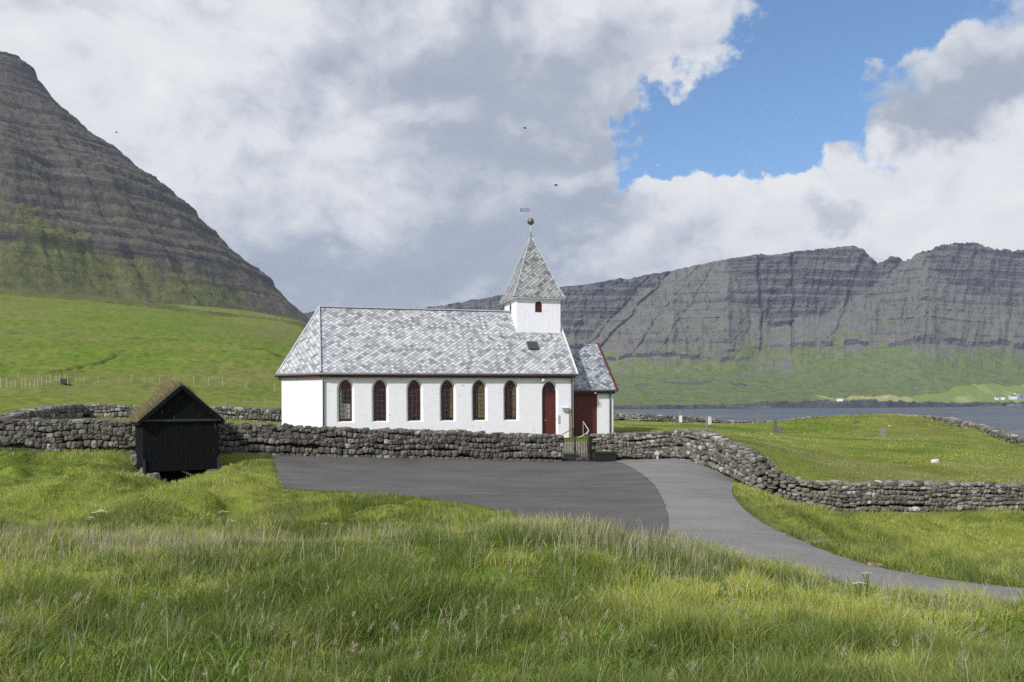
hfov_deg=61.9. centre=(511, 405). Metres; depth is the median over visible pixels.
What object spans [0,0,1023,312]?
sky
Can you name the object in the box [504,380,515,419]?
window
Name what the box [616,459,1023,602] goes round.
road
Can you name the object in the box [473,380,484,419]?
window
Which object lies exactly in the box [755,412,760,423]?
gravestone
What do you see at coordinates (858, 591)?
umbel flower
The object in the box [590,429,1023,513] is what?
stone wall
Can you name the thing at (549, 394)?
door
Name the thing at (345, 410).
window
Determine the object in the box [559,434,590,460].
gate
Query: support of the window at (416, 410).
in the church
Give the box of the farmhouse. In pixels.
[1009,395,1016,398]
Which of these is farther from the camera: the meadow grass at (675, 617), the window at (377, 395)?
the window at (377, 395)
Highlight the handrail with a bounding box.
[577,421,588,437]
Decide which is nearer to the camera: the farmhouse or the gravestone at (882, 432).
the gravestone at (882, 432)
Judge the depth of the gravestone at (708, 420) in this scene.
71.82 m
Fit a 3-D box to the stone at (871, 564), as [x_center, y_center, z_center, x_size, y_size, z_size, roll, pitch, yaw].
[6.591,2.893,15.442,0.356,0.112,0.161,0,0,0]
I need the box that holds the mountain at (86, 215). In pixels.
[0,51,514,416]
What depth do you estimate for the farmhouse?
2594.67 m
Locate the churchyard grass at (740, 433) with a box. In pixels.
[55,413,1023,482]
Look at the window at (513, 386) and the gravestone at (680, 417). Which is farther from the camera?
the gravestone at (680, 417)
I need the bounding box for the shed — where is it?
[127,377,224,475]
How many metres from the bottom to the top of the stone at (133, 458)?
0.597 m
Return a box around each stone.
[130,454,136,465]
[145,472,159,479]
[805,539,822,543]
[866,562,885,566]
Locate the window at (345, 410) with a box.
[339,380,351,420]
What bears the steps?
on the ground at (100, 349)
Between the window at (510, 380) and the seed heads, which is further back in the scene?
the window at (510, 380)
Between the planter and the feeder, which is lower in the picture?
the planter
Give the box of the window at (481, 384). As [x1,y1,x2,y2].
[477,384,483,417]
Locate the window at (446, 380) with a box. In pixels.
[441,380,452,419]
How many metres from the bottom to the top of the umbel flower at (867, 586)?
0.583 m
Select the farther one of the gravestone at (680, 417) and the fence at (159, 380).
the fence at (159, 380)
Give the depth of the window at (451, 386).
52.68 m
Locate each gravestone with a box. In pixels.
[678,412,682,422]
[705,415,711,426]
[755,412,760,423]
[774,420,776,432]
[776,427,783,433]
[879,428,885,437]
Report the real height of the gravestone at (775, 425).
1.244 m
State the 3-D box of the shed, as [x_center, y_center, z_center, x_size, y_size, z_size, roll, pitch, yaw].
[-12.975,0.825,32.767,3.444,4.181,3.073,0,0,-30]
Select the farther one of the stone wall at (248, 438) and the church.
the church
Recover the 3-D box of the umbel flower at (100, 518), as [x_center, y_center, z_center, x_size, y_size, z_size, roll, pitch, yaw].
[-6.091,1.816,12.614,0.265,0.561,0.236,0,0,0]
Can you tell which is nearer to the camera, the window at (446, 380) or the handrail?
the handrail
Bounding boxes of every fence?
[0,373,59,387]
[20,372,277,387]
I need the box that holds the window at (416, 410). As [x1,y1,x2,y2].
[408,380,420,420]
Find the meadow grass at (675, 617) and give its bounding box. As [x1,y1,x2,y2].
[0,508,1023,681]
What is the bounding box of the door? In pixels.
[543,382,555,434]
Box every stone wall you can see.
[0,403,281,422]
[0,416,564,461]
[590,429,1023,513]
[613,412,1023,445]
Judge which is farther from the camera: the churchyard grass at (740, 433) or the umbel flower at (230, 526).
the churchyard grass at (740, 433)
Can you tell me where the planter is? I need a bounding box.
[592,450,617,461]
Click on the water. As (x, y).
(1010, 419)
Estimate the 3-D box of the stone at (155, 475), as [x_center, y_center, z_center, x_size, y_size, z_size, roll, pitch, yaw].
[-13.148,2.634,31.189,0.457,0.386,0.529,0,0,31]
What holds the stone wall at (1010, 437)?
on the ground at (100, 349)
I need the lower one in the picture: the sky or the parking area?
the parking area
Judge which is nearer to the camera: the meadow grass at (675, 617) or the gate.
the meadow grass at (675, 617)
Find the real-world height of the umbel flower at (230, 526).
0.465 m
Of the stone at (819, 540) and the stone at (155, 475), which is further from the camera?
the stone at (155, 475)
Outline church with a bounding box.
[274,207,618,437]
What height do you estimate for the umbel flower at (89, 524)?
0.430 m
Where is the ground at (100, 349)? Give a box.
[0,295,1023,681]
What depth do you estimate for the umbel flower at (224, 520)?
12.60 m
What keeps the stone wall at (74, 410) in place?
on the ground at (100, 349)
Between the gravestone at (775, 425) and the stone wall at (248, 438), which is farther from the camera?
the gravestone at (775, 425)
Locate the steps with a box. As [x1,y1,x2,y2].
[562,440,588,460]
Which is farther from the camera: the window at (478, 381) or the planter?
the window at (478, 381)
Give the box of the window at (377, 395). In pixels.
[373,380,385,420]
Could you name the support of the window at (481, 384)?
in the church
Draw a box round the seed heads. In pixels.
[0,509,1023,681]
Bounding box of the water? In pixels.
[613,407,1023,434]
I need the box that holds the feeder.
[59,378,69,383]
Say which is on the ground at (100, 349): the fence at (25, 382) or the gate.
the fence at (25, 382)
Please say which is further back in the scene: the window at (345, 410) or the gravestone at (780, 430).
the gravestone at (780, 430)
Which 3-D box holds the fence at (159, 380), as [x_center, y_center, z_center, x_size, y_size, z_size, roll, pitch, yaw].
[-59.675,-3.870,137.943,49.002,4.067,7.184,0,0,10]
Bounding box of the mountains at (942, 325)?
[303,242,1023,408]
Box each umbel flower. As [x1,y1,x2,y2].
[87,516,92,537]
[91,509,108,541]
[219,510,229,537]
[228,519,236,534]
[852,582,866,606]
[862,571,870,605]
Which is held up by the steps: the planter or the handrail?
the handrail
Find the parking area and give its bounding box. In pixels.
[272,455,670,541]

